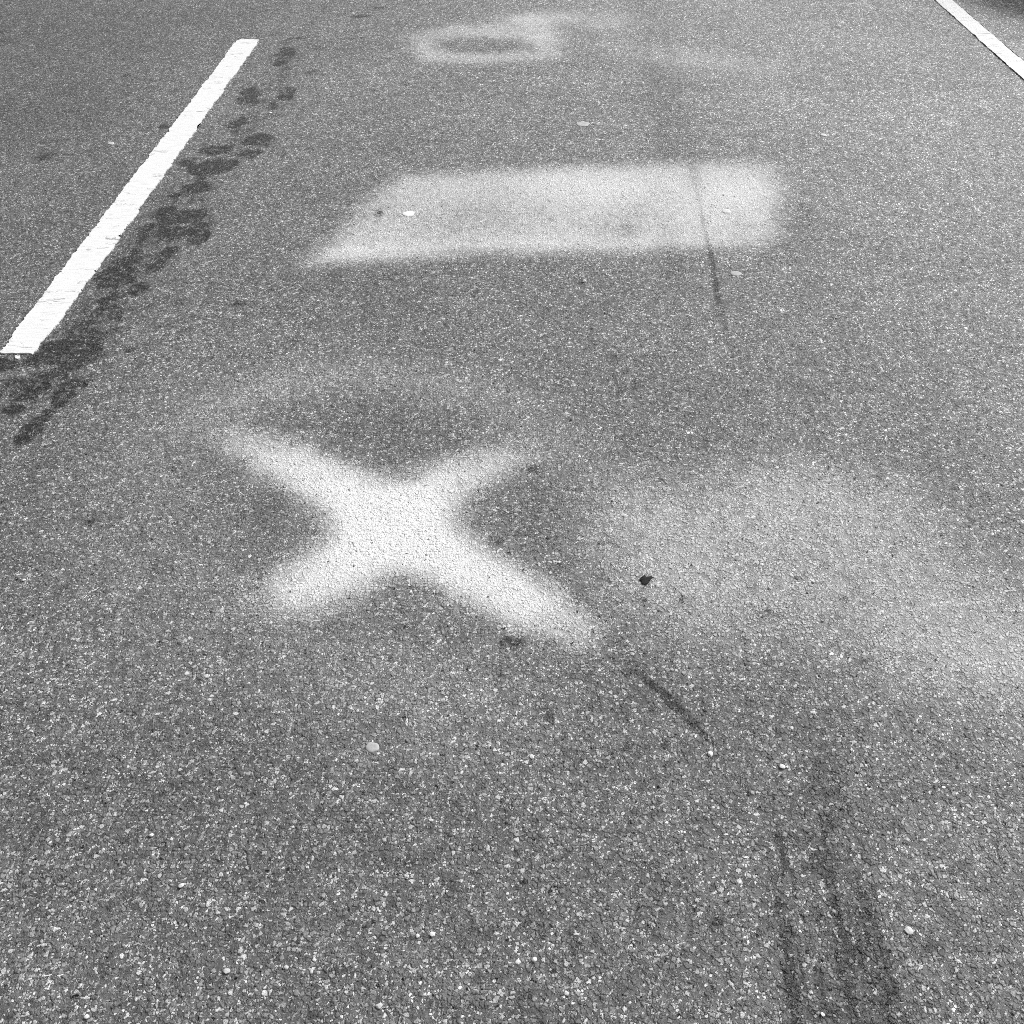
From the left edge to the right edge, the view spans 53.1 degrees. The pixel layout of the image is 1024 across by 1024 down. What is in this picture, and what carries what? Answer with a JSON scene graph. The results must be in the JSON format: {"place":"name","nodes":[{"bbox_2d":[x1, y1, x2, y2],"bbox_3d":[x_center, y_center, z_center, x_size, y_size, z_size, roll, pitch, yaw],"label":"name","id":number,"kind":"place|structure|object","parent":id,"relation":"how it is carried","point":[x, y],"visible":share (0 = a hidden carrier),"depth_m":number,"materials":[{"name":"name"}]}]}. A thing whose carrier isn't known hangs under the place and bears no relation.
{"place":"outdoors","nodes":[
{"label":"outdoors","id":0,"kind":"place"},
{"bbox_2d":[0,0,1023,1023],"bbox_3d":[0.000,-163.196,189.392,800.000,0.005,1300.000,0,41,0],"label":"road","id":1,"kind":"structure","parent":0,"point":[192,699],"depth_m":2.32,"materials":[{"name":"grey asphalt"}]},
{"bbox_2d":[0,325,110,444],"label":"oil stain","id":2,"kind":"object","parent":1,"relation":"on","point":[65,354],"visible":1,"depth_m":2.66,"materials":[{"name":"asphalt"}]},
{"bbox_2d":[0,39,258,354],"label":"road dash","id":3,"kind":"object","parent":1,"relation":"on","point":[46,314],"visible":1,"depth_m":3.34,"materials":[{"name":"paint"}]},
{"bbox_2d":[90,204,212,322],"bbox_3d":[-1.101,-0.771,3.121,0.249,0.001,0.751,5,41,6],"label":"oil stain","id":4,"kind":"object","parent":1,"relation":"on","point":[189,226],"visible":1,"depth_m":3.15,"materials":[{"name":"asphalt"}]},
{"bbox_2d":[162,132,276,203],"bbox_3d":[-1.075,-1.247,3.666,0.254,0.001,0.669,15,43,17],"label":"oil stain","id":5,"kind":"object","parent":1,"relation":"on","point":[204,171],"visible":1,"depth_m":3.68,"materials":[{"name":"asphalt"}]},
{"bbox_2d":[223,968,229,973],"bbox_3d":[-0.411,0.661,1.476,0.010,0.003,0.008,7,42,8],"label":"pebble","id":6,"kind":"object","parent":1,"relation":"on","point":[226,970],"visible":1,"depth_m":1.48,"materials":[{"name":"stone"}]},
{"bbox_2d":[236,86,263,108],"bbox_3d":[-1.070,-1.690,4.175,0.113,0.001,0.266,0,41,0],"label":"oil stain","id":7,"kind":"object","parent":1,"relation":"on","point":[251,97],"visible":1,"depth_m":4.18,"materials":[{"name":"asphalt"}]},
{"bbox_2d":[365,742,378,752],"bbox_3d":[-0.241,0.407,1.769,0.025,0.004,0.023,0,41,0],"label":"chewing gum","id":8,"kind":"object","parent":1,"relation":"on","point":[370,747],"visible":1,"depth_m":1.77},
{"bbox_2d":[230,434,593,644],"bbox_3d":[-0.255,0.031,2.201,0.827,0.001,0.667,0,41,0],"label":"sprayed cross","id":9,"kind":"object","parent":1,"relation":"on","point":[379,528],"visible":1,"depth_m":2.16,"materials":[{"name":"paint"}]},
{"bbox_2d":[406,12,569,64],"bbox_3d":[-0.106,-2.221,4.783,0.781,0.001,0.791,0,41,0],"label":"sprayed ring","id":10,"kind":"object","parent":1,"relation":"on","point":[541,35],"visible":1,"depth_m":4.75,"materials":[{"name":"paint"}]},
{"bbox_2d":[309,163,783,263],"bbox_3d":[0.151,-1.010,3.394,1.591,0.001,0.668,-3,41,-3],"label":"sprayed bar","id":11,"kind":"object","parent":1,"relation":"on","point":[611,208],"visible":1,"depth_m":3.37,"materials":[{"name":"paint"}]},
{"bbox_2d":[402,211,413,216],"bbox_3d":[-0.341,-0.978,3.357,0.040,0.004,0.040,0,41,0],"label":"chewing gum","id":12,"kind":"object","parent":11,"relation":"on","point":[408,213],"visible":1,"depth_m":3.35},
{"bbox_2d":[576,122,589,126],"bbox_3d":[0.274,-1.498,3.954,0.054,0.004,0.050,0,41,0],"label":"chewing gum","id":13,"kind":"object","parent":1,"relation":"on","point":[583,124],"visible":1,"depth_m":3.95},
{"bbox_2d":[627,663,717,747],"bbox_3d":[0.288,0.344,1.843,0.024,0.001,0.236,-24,47,-25],"label":"skid mark","id":14,"kind":"object","parent":1,"relation":"on","point":[678,709],"visible":1,"depth_m":1.84,"materials":[{"name":"asphalt"}]},
{"bbox_2d":[698,197,725,327],"bbox_3d":[0.610,-0.786,3.138,0.025,0.001,0.851,2,41,3],"label":"scratch mark","id":15,"kind":"object","parent":1,"relation":"on","point":[716,286],"visible":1,"depth_m":3.04,"materials":[{"name":"asphalt"}]},
{"bbox_2d":[730,271,741,275],"bbox_3d":[0.667,-0.710,3.050,0.035,0.004,0.030,0,41,0],"label":"chewing gum","id":16,"kind":"object","parent":1,"relation":"on","point":[735,273],"visible":1,"depth_m":3.05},
{"bbox_2d":[589,465,1023,711],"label":"faded spray patch","id":17,"kind":"object","parent":1,"relation":"on","point":[895,581],"visible":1,"depth_m":2.09,"materials":[{"name":"paint"}]},
{"bbox_2d":[639,575,652,583],"bbox_3d":[0.271,0.136,2.077,0.021,0.004,0.029,25,47,26],"label":"rubber scrap","id":18,"kind":"object","parent":17,"relation":"on","point":[644,579],"visible":1,"depth_m":2.08,"materials":[{"name":"black rubber"}]},
{"bbox_2d":[713,730,960,1023],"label":"tyre mark","id":19,"kind":"object","parent":1,"relation":"on","point":[820,914],"visible":1,"depth_m":1.54,"materials":[{"name":"rubber"}]},
{"bbox_2d":[904,926,912,934],"bbox_3d":[0.590,0.622,1.521,0.012,0.003,0.013,-19,45,-21],"label":"pebble","id":20,"kind":"object","parent":19,"relation":"on","point":[908,930],"visible":1,"depth_m":1.52,"materials":[{"name":"stone"}]},
{"bbox_2d":[935,0,1023,79],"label":"edge line","id":21,"kind":"object","parent":1,"relation":"on","point":[1008,57],"visible":1,"depth_m":4.77,"materials":[{"name":"paint"}]}
]}

